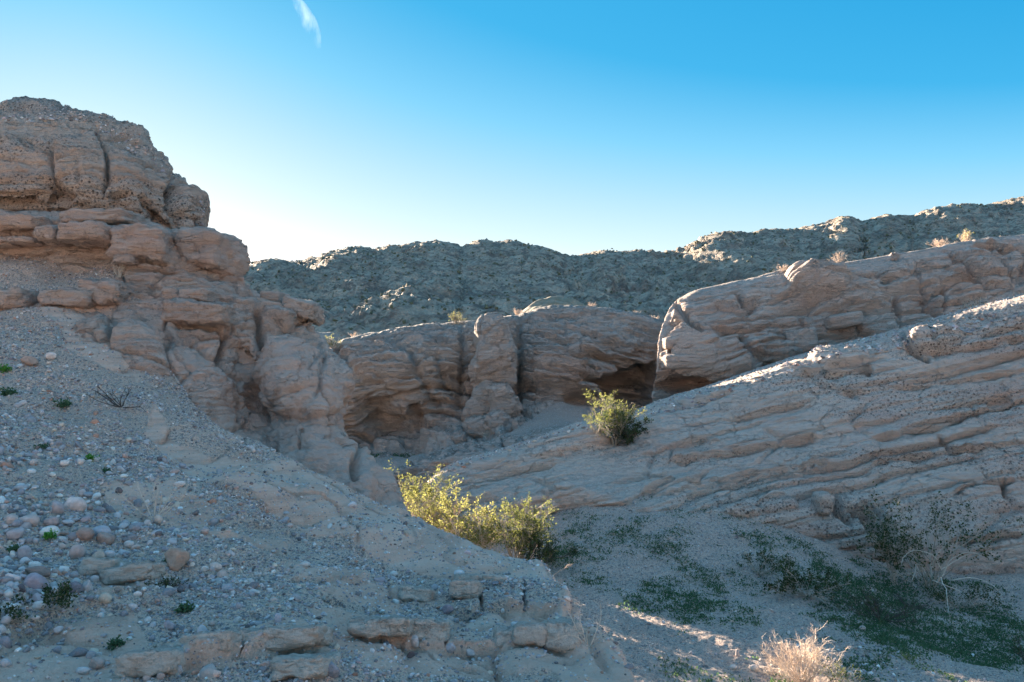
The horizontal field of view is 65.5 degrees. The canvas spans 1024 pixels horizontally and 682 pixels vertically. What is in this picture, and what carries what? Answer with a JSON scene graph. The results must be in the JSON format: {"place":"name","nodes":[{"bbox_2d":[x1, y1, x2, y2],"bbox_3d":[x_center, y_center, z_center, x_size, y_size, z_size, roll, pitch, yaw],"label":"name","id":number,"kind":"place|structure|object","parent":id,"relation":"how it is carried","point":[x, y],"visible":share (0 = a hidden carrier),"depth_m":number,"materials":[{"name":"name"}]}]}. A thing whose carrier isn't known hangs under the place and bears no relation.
{"place":"outdoors","nodes":[
{"label":"outdoors","id":0,"kind":"place"},
{"bbox_2d":[0,208,410,516],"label":"rock outcrop","id":1,"kind":"object","parent":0,"point":[217,337],"visible":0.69,"depth_m":12.06,"materials":[{"name":"stone"}]},
{"bbox_2d":[0,95,210,228],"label":"rock dome","id":2,"kind":"object","parent":1,"relation":"on","point":[63,164],"visible":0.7,"depth_m":14.38,"materials":[{"name":"stone"}]},
{"bbox_2d":[0,97,204,225],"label":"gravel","id":3,"kind":"structure","parent":2,"relation":"on","point":[116,134],"depth_m":15.48,"materials":[{"name":"stone"}]},
{"bbox_2d":[112,264,127,277],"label":"dry shrub","id":4,"kind":"object","parent":1,"relation":"on","point":[120,274],"visible":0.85,"depth_m":12.82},
{"bbox_2d":[0,252,635,681],"bbox_3d":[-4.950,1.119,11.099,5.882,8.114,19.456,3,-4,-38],"label":"gravel slope","id":5,"kind":"structure","parent":0,"point":[284,638],"depth_m":5.87,"materials":[{"name":"gravel"}]},
{"bbox_2d":[0,364,11,372],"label":"green tuft","id":6,"kind":"object","parent":5,"relation":"on","point":[4,368],"visible":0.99,"depth_m":9.88,"materials":[{"name":"green plant"}]},
{"bbox_2d":[0,387,19,395],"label":"green tuft","id":7,"kind":"object","parent":5,"relation":"on","point":[8,391],"visible":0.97,"depth_m":9.24,"materials":[{"name":"green plant"}]},
{"bbox_2d":[6,514,17,524],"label":"stone","id":8,"kind":"object","parent":5,"relation":"on","point":[10,518],"visible":0.78,"depth_m":5.86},
{"bbox_2d":[6,542,22,554],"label":"green tuft","id":9,"kind":"object","parent":5,"relation":"on","point":[15,547],"visible":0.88,"depth_m":5.46,"materials":[{"name":"green plant"}]},
{"bbox_2d":[6,527,24,539],"bbox_3d":[-3.521,1.372,5.654,0.118,0.092,0.097,0,-3,0],"label":"stone","id":10,"kind":"object","parent":5,"relation":"on","point":[15,534],"visible":1,"depth_m":5.62,"materials":[{"name":"stone"}]},
{"bbox_2d":[11,520,19,526],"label":"pebble","id":11,"kind":"object","parent":5,"relation":"on","point":[15,523],"visible":1,"depth_m":5.82,"materials":[{"name":"stone"}]},
{"bbox_2d":[0,602,36,625],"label":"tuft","id":12,"kind":"object","parent":5,"relation":"on","point":[20,618],"visible":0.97,"depth_m":4.28,"materials":[{"name":"green plant"}]},
{"bbox_2d":[18,584,25,592],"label":"stone","id":13,"kind":"object","parent":5,"relation":"on","point":[22,588],"visible":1,"depth_m":4.61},
{"bbox_2d":[17,545,32,559],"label":"stone","id":14,"kind":"object","parent":5,"relation":"on","point":[24,551],"visible":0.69,"depth_m":5.42,"materials":[{"name":"stone"}]},
{"bbox_2d":[20,356,37,365],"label":"stone","id":15,"kind":"object","parent":5,"relation":"on","point":[29,360],"visible":1,"depth_m":10.13,"materials":[{"name":"stone"}]},
{"bbox_2d":[19,514,39,526],"bbox_3d":[-3.585,1.342,5.920,0.148,0.103,0.114,0,-3,0],"label":"stone","id":16,"kind":"object","parent":5,"relation":"on","point":[34,519],"visible":0.81,"depth_m":5.89,"materials":[{"name":"stone"}]},
{"bbox_2d":[23,573,48,590],"bbox_3d":[-2.819,1.437,4.723,0.137,0.119,0.103,0,-3,0],"label":"stone","id":17,"kind":"object","parent":5,"relation":"on","point":[35,581],"visible":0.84,"depth_m":4.69,"materials":[{"name":"stone"}]},
{"bbox_2d":[24,566,50,576],"bbox_3d":[-2.910,1.421,4.895,0.163,0.075,0.095,0,-3,0],"label":"stone","id":18,"kind":"object","parent":5,"relation":"on","point":[43,571],"visible":0.71,"depth_m":4.87,"materials":[{"name":"stone"}]},
{"bbox_2d":[33,441,50,449],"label":"green tuft","id":19,"kind":"object","parent":5,"relation":"on","point":[43,446],"visible":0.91,"depth_m":7.92,"materials":[{"name":"green plant"}]},
{"bbox_2d":[11,580,81,615],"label":"dry shrub","id":20,"kind":"object","parent":5,"relation":"on","point":[63,594],"visible":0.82,"depth_m":4.53,"materials":[{"name":"green plant"}]},
{"bbox_2d":[40,528,57,540],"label":"green tuft","id":21,"kind":"object","parent":5,"relation":"on","point":[48,535],"visible":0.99,"depth_m":5.73,"materials":[{"name":"green plant"}]},
{"bbox_2d":[39,525,59,535],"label":"stone","id":22,"kind":"object","parent":5,"relation":"on","point":[46,529],"visible":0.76,"depth_m":5.79,"materials":[{"name":"stone"}]},
{"bbox_2d":[45,352,55,359],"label":"stone","id":23,"kind":"object","parent":5,"relation":"on","point":[50,355],"visible":1,"depth_m":10.36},
{"bbox_2d":[43,517,59,525],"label":"stone","id":24,"kind":"object","parent":5,"relation":"on","point":[50,521],"visible":0.84,"depth_m":5.96,"materials":[{"name":"stone"}]},
{"bbox_2d":[53,646,61,652],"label":"pebble","id":25,"kind":"object","parent":5,"relation":"on","point":[56,649],"visible":1,"depth_m":4.13,"materials":[{"name":"stone"}]},
{"bbox_2d":[52,501,63,513],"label":"stone","id":26,"kind":"object","parent":5,"relation":"on","point":[57,507],"visible":0.95,"depth_m":6.17,"materials":[{"name":"stone"}]},
{"bbox_2d":[53,626,63,633],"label":"pebble","id":27,"kind":"object","parent":5,"relation":"on","point":[57,629],"visible":1,"depth_m":4.39,"materials":[{"name":"stone"}]},
{"bbox_2d":[52,396,71,409],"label":"green tuft","id":28,"kind":"object","parent":5,"relation":"on","point":[64,403],"visible":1,"depth_m":9.21,"materials":[{"name":"green plant"}]},
{"bbox_2d":[60,460,69,465],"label":"pebble","id":29,"kind":"object","parent":5,"relation":"on","point":[64,462],"visible":1,"depth_m":7.32,"materials":[{"name":"stone"}]},
{"bbox_2d":[64,497,86,511],"bbox_3d":[-3.487,1.310,6.366,0.170,0.131,0.133,0,-3,0],"label":"stone","id":30,"kind":"object","parent":5,"relation":"on","point":[76,503],"visible":0.87,"depth_m":6.33,"materials":[{"name":"stone"}]},
{"bbox_2d":[70,581,82,593],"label":"stone","id":31,"kind":"object","parent":5,"relation":"on","point":[76,585],"visible":0.73,"depth_m":4.84,"materials":[{"name":"stone"}]},
{"bbox_2d":[69,544,85,558],"bbox_3d":[-3.016,1.468,5.528,0.107,0.117,0.097,0,-3,0],"label":"stone","id":32,"kind":"object","parent":5,"relation":"on","point":[77,551],"visible":0.88,"depth_m":5.50,"materials":[{"name":"stone"}]},
{"bbox_2d":[77,458,84,463],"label":"pebble","id":33,"kind":"object","parent":5,"relation":"on","point":[80,461],"visible":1,"depth_m":7.40,"materials":[{"name":"stone"}]},
{"bbox_2d":[76,667,89,674],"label":"stone","id":34,"kind":"object","parent":5,"relation":"on","point":[83,670],"visible":1,"depth_m":3.93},
{"bbox_2d":[76,527,94,539],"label":"stone","id":35,"kind":"object","parent":5,"relation":"on","point":[85,533],"visible":1,"depth_m":5.74,"materials":[{"name":"stone"}]},
{"bbox_2d":[83,580,92,591],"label":"stone","id":36,"kind":"object","parent":5,"relation":"on","point":[87,586],"visible":0.94,"depth_m":4.91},
{"bbox_2d":[84,452,99,461],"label":"green tuft","id":37,"kind":"object","parent":5,"relation":"on","point":[88,456],"visible":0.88,"depth_m":7.72,"materials":[{"name":"green plant"}]},
{"bbox_2d":[89,657,104,668],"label":"stone","id":38,"kind":"object","parent":5,"relation":"on","point":[96,662],"visible":1,"depth_m":4.00,"materials":[{"name":"stone"}]},
{"bbox_2d":[91,550,105,558],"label":"stone","id":39,"kind":"object","parent":5,"relation":"on","point":[100,554],"visible":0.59,"depth_m":5.47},
{"bbox_2d":[92,525,111,535],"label":"stone","id":40,"kind":"object","parent":5,"relation":"on","point":[102,528],"visible":0.55,"depth_m":5.88,"materials":[{"name":"stone"}]},
{"bbox_2d":[96,531,114,544],"bbox_3d":[-2.959,1.441,5.792,0.132,0.113,0.096,0,-3,0],"label":"stone","id":41,"kind":"object","parent":5,"relation":"on","point":[106,538],"visible":0.9,"depth_m":5.77,"materials":[{"name":"stone"}]},
{"bbox_2d":[104,550,114,556],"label":"stone","id":42,"kind":"object","parent":5,"relation":"on","point":[109,553],"visible":0.85,"depth_m":5.52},
{"bbox_2d":[83,385,147,411],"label":"dry shrub","id":43,"kind":"object","parent":5,"relation":"on","point":[111,400],"visible":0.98,"depth_m":9.24,"materials":[{"name":"plant"}]},
{"bbox_2d":[103,634,127,650],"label":"green tuft","id":44,"kind":"object","parent":5,"relation":"on","point":[115,642],"visible":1,"depth_m":4.29,"materials":[{"name":"green plant"}]},
{"bbox_2d":[124,540,134,547],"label":"stone","id":45,"kind":"object","parent":5,"relation":"on","point":[128,544],"visible":1,"depth_m":5.82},
{"bbox_2d":[128,603,137,608],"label":"pebble","id":46,"kind":"object","parent":5,"relation":"on","point":[132,605],"visible":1,"depth_m":4.75,"materials":[{"name":"stone"}]},
{"bbox_2d":[106,475,188,519],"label":"dry shrub","id":47,"kind":"object","parent":5,"relation":"on","point":[157,495],"visible":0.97,"depth_m":6.43,"materials":[{"name":"plant"}]},
{"bbox_2d":[143,675,151,680],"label":"pebble","id":48,"kind":"object","parent":5,"relation":"on","point":[146,678],"visible":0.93,"depth_m":3.86,"materials":[{"name":"stone"}]},
{"bbox_2d":[154,514,162,523],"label":"stone","id":49,"kind":"object","parent":5,"relation":"on","point":[158,518],"visible":1,"depth_m":6.34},
{"bbox_2d":[156,673,164,679],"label":"pebble","id":50,"kind":"object","parent":5,"relation":"on","point":[160,676],"visible":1,"depth_m":3.84,"materials":[{"name":"stone"}]},
{"bbox_2d":[144,573,192,587],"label":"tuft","id":51,"kind":"object","parent":5,"relation":"on","point":[165,582],"visible":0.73,"depth_m":5.13,"materials":[{"name":"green plant"}]},
{"bbox_2d":[165,620,175,629],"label":"stone","id":52,"kind":"object","parent":5,"relation":"on","point":[169,625],"visible":1,"depth_m":4.54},
{"bbox_2d":[169,468,179,473],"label":"pebble","id":53,"kind":"object","parent":5,"relation":"on","point":[176,471],"visible":0.81,"depth_m":7.66,"materials":[{"name":"stone"}]},
{"bbox_2d":[164,548,189,570],"bbox_3d":[-2.297,1.501,5.470,0.171,0.171,0.149,0,-3,0],"label":"stone","id":54,"kind":"object","parent":5,"relation":"on","point":[177,559],"visible":1,"depth_m":5.43,"materials":[{"name":"stone"}]},
{"bbox_2d":[174,481,185,486],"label":"stone","id":55,"kind":"object","parent":5,"relation":"on","point":[180,483],"visible":0.98,"depth_m":7.31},
{"bbox_2d":[172,600,195,614],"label":"green tuft","id":56,"kind":"object","parent":5,"relation":"on","point":[186,607],"visible":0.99,"depth_m":4.75,"materials":[{"name":"green plant"}]},
{"bbox_2d":[200,566,208,571],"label":"stone","id":57,"kind":"object","parent":5,"relation":"on","point":[204,568],"visible":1,"depth_m":5.50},
{"bbox_2d":[200,529,208,533],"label":"pebble","id":58,"kind":"object","parent":5,"relation":"on","point":[204,531],"visible":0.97,"depth_m":6.16,"materials":[{"name":"stone"}]},
{"bbox_2d":[209,562,221,570],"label":"stone","id":59,"kind":"object","parent":5,"relation":"on","point":[217,566],"visible":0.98,"depth_m":5.55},
{"bbox_2d":[0,289,633,681],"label":"pebbles","id":60,"kind":"object","parent":5,"relation":"on","point":[208,670],"visible":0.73,"depth_m":5.93,"materials":[{"name":"stone"}]},
{"bbox_2d":[328,661,339,677],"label":"stone","id":61,"kind":"object","parent":5,"relation":"on","point":[333,670],"visible":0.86,"depth_m":4.04,"materials":[{"name":"stone"}]},
{"bbox_2d":[407,652,417,657],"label":"stone","id":62,"kind":"object","parent":5,"relation":"on","point":[410,654],"visible":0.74,"depth_m":4.68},
{"bbox_2d":[411,635,418,647],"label":"stone","id":63,"kind":"object","parent":5,"relation":"on","point":[414,641],"visible":1,"depth_m":4.77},
{"bbox_2d":[442,604,453,613],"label":"stone","id":64,"kind":"object","parent":5,"relation":"on","point":[447,609],"visible":1,"depth_m":5.63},
{"bbox_2d":[446,643,455,652],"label":"stone","id":65,"kind":"object","parent":5,"relation":"on","point":[450,647],"visible":1,"depth_m":4.82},
{"bbox_2d":[534,602,643,646],"bbox_3d":[0.469,1.755,4.878,0.693,0.308,0.388,0,-3,0],"label":"dry shrub","id":66,"kind":"object","parent":5,"relation":"on","point":[584,639],"visible":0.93,"depth_m":4.95,"materials":[{"name":"plant"}]},
{"bbox_2d":[316,305,663,471],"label":"canyon cliff","id":67,"kind":"structure","parent":0,"point":[422,389],"depth_m":33.55,"materials":[{"name":"stone"}]},
{"bbox_2d":[325,333,341,348],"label":"dry shrub","id":68,"kind":"object","parent":67,"relation":"on","point":[332,346],"visible":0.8,"depth_m":35.30,"materials":[{"name":"yellow plant"}]},
{"bbox_2d":[448,311,465,323],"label":"creosote bush","id":69,"kind":"object","parent":67,"relation":"on","point":[455,320],"visible":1,"depth_m":36.48,"materials":[{"name":"yellow plant"}]},
{"bbox_2d":[392,418,607,512],"bbox_3d":[0.508,4.162,26.377,10.587,3.807,8.140,0,-3,0],"label":"rock ledge","id":70,"kind":"object","parent":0,"point":[422,466],"visible":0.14,"depth_m":25.08,"materials":[{"name":"stone"}]},
{"bbox_2d":[0,0,1023,263],"label":"sky","id":71,"kind":"structure","parent":0,"point":[308,128],"materials":[{"name":"blue"}]},
{"bbox_2d":[519,296,585,313],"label":"hill","id":72,"kind":"structure","parent":0,"point":[553,300],"depth_m":76.06,"materials":[{"name":"stone"}]},
{"bbox_2d":[243,196,1023,338],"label":"mountain","id":73,"kind":"structure","parent":0,"point":[321,289],"depth_m":192.56,"materials":[{"name":"stone"}]},
{"bbox_2d":[246,197,1022,329],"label":"mountain shrubs","id":74,"kind":"object","parent":73,"relation":"on","point":[479,295],"visible":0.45,"depth_m":195.11,"materials":[{"name":"plant"}]},
{"bbox_2d":[411,495,1023,681],"bbox_3d":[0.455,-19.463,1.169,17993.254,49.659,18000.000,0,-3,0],"label":"ground","id":75,"kind":"structure","parent":0,"point":[627,570],"depth_m":14.06,"materials":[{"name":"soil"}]},
{"bbox_2d":[372,451,414,457],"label":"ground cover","id":76,"kind":"object","parent":75,"relation":"on","point":[401,455],"visible":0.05,"depth_m":31.99,"materials":[{"name":"green plant"}]},
{"bbox_2d":[404,485,436,517],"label":"creosote bush","id":77,"kind":"object","parent":75,"relation":"on","point":[429,491],"visible":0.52,"depth_m":16.98,"materials":[{"name":"yellow plant"}]},
{"bbox_2d":[386,458,463,520],"bbox_3d":[-2.049,3.683,18.073,1.886,2.132,1.521,-1,-4,16],"label":"creosote bush","id":78,"kind":"object","parent":75,"relation":"on","point":[425,489],"visible":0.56,"depth_m":18.07,"materials":[{"name":"green plant"}]},
{"bbox_2d":[404,479,474,536],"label":"creosote bush","id":79,"kind":"object","parent":75,"relation":"on","point":[438,509],"visible":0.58,"depth_m":16.21,"materials":[{"name":"yellow plant"}]},
{"bbox_2d":[426,491,509,548],"bbox_3d":[-0.862,3.664,15.011,1.673,1.679,1.488,0,-3,0],"label":"creosote bush","id":80,"kind":"object","parent":75,"relation":"on","point":[484,531],"visible":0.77,"depth_m":14.93,"materials":[{"name":"yellow plant"}]},
{"bbox_2d":[446,523,505,553],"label":"dry shrub","id":81,"kind":"object","parent":75,"relation":"on","point":[479,538],"visible":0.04,"depth_m":14.72,"materials":[{"name":"yellow plant"}]},
{"bbox_2d":[477,493,558,560],"bbox_3d":[0.159,3.703,15.261,1.749,1.510,1.505,1,-4,-18],"label":"creosote bush","id":82,"kind":"object","parent":75,"relation":"on","point":[517,538],"visible":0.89,"depth_m":15.03,"materials":[{"name":"green plant"}]},
{"bbox_2d":[503,545,576,604],"bbox_3d":[-0.079,3.943,13.271,1.881,1.022,2.316,3,-4,-37],"label":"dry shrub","id":83,"kind":"object","parent":75,"relation":"on","point":[555,573],"visible":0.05,"depth_m":13.22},
{"bbox_2d":[519,525,579,563],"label":"creosote bush","id":84,"kind":"object","parent":75,"relation":"on","point":[550,554],"visible":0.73,"depth_m":14.86,"materials":[{"name":"green plant"}]},
{"bbox_2d":[729,664,737,669],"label":"stone","id":85,"kind":"object","parent":75,"relation":"on","point":[733,666],"visible":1,"depth_m":10.39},
{"bbox_2d":[750,664,757,670],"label":"stone","id":86,"kind":"object","parent":75,"relation":"on","point":[753,667],"visible":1,"depth_m":10.30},
{"bbox_2d":[722,546,792,576],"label":"dry shrub","id":87,"kind":"object","parent":75,"relation":"on","point":[758,572],"visible":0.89,"depth_m":15.09,"materials":[{"name":"green plant"}]},
{"bbox_2d":[541,496,1023,681],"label":"ground cover","id":88,"kind":"object","parent":75,"relation":"on","point":[895,640],"visible":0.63,"depth_m":13.60,"materials":[{"name":"green plant"}]},
{"bbox_2d":[745,622,850,681],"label":"dry shrub","id":89,"kind":"object","parent":75,"relation":"on","point":[803,654],"visible":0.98,"depth_m":9.91,"materials":[{"name":"plant"}]},
{"bbox_2d":[762,557,852,611],"bbox_3d":[5.301,4.318,14.291,1.538,0.986,1.262,-1,-4,20],"label":"creosote bush","id":90,"kind":"object","parent":75,"relation":"on","point":[794,579],"visible":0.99,"depth_m":14.16,"materials":[{"name":"green plant"}]},
{"bbox_2d":[814,650,870,681],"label":"dry shrub","id":91,"kind":"object","parent":75,"relation":"on","point":[840,670],"visible":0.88,"depth_m":9.87,"materials":[{"name":"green plant"}]},
{"bbox_2d":[712,628,985,681],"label":"rubble patch","id":92,"kind":"object","parent":75,"relation":"on","point":[878,665],"visible":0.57,"depth_m":10.82,"materials":[{"name":"stone"}]},
{"bbox_2d":[837,585,924,624],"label":"dry shrub","id":93,"kind":"object","parent":75,"relation":"on","point":[875,608],"visible":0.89,"depth_m":13.40,"materials":[{"name":"green plant"}]},
{"bbox_2d":[854,512,915,583],"bbox_3d":[7.316,4.102,15.704,1.153,1.382,1.212,0,-3,0],"label":"creosote bush","id":94,"kind":"object","parent":75,"relation":"on","point":[882,545],"visible":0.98,"depth_m":15.62,"materials":[{"name":"green plant"}]},
{"bbox_2d":[888,592,930,609],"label":"dry shrub","id":95,"kind":"object","parent":75,"relation":"on","point":[922,606],"visible":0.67,"depth_m":14.31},
{"bbox_2d":[845,481,1023,601],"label":"creosote bush","id":96,"kind":"object","parent":75,"relation":"on","point":[915,542],"visible":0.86,"depth_m":15.75,"materials":[{"name":"green plant"}]},
{"bbox_2d":[901,533,1003,619],"bbox_3d":[8.231,4.274,14.852,1.981,1.478,0.920,2,-4,-33],"label":"dead shrub","id":97,"kind":"object","parent":75,"relation":"on","point":[946,568],"visible":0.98,"depth_m":14.91,"materials":[{"name":"plant"}]},
{"bbox_2d":[923,580,1001,614],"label":"dry shrub","id":98,"kind":"object","parent":75,"relation":"on","point":[941,597],"visible":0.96,"depth_m":14.71,"materials":[{"name":"green plant"}]},
{"bbox_2d":[1001,636,1023,660],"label":"dry shrub","id":99,"kind":"object","parent":75,"relation":"on","point":[1019,650],"visible":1,"depth_m":11.78,"materials":[{"name":"green plant"}]},
{"bbox_2d":[426,294,1023,574],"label":"rock ramp","id":100,"kind":"object","parent":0,"point":[815,450],"visible":0.77,"depth_m":19.02,"materials":[{"name":"stone"}]},
{"bbox_2d":[582,388,647,445],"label":"creosote bush","id":101,"kind":"object","parent":100,"relation":"on","point":[613,410],"visible":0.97,"depth_m":20.35,"materials":[{"name":"green plant"}]},
{"bbox_2d":[597,408,653,444],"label":"creosote bush","id":102,"kind":"object","parent":100,"relation":"on","point":[627,442],"visible":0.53,"depth_m":20.41,"materials":[{"name":"green plant"}]},
{"bbox_2d":[617,421,648,443],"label":"creosote bush","id":103,"kind":"object","parent":100,"relation":"on","point":[632,438],"visible":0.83,"depth_m":20.43,"materials":[{"name":"green plant"}]},
{"bbox_2d":[429,294,1023,478],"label":"crest gravel","id":104,"kind":"structure","parent":100,"relation":"on","point":[896,334],"depth_m":21.33,"materials":[{"name":"gravel"}]},
{"bbox_2d":[958,294,967,308],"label":"dry shrub","id":105,"kind":"object","parent":100,"relation":"on","point":[964,306],"visible":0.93,"depth_m":24.39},
{"bbox_2d":[959,299,988,308],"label":"dry shrub","id":106,"kind":"object","parent":100,"relation":"on","point":[974,304],"visible":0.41,"depth_m":24.56,"materials":[{"name":"grey plant"}]},
{"bbox_2d":[651,234,1023,401],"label":"cliff","id":107,"kind":"structure","parent":0,"point":[713,334],"depth_m":27.54,"materials":[{"name":"stone"}]},
{"bbox_2d":[827,249,846,262],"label":"dry shrub","id":108,"kind":"object","parent":107,"relation":"on","point":[839,259],"visible":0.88,"depth_m":28.22,"materials":[{"name":"plant"}]},
{"bbox_2d":[928,237,957,246],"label":"dry shrub","id":109,"kind":"object","parent":107,"relation":"on","point":[937,243],"visible":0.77,"depth_m":30.82,"materials":[{"name":"plant"}]},
{"bbox_2d":[956,228,973,240],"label":"dry shrub","id":110,"kind":"object","parent":107,"relation":"on","point":[965,236],"visible":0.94,"depth_m":30.76,"materials":[{"name":"yellow plant"}]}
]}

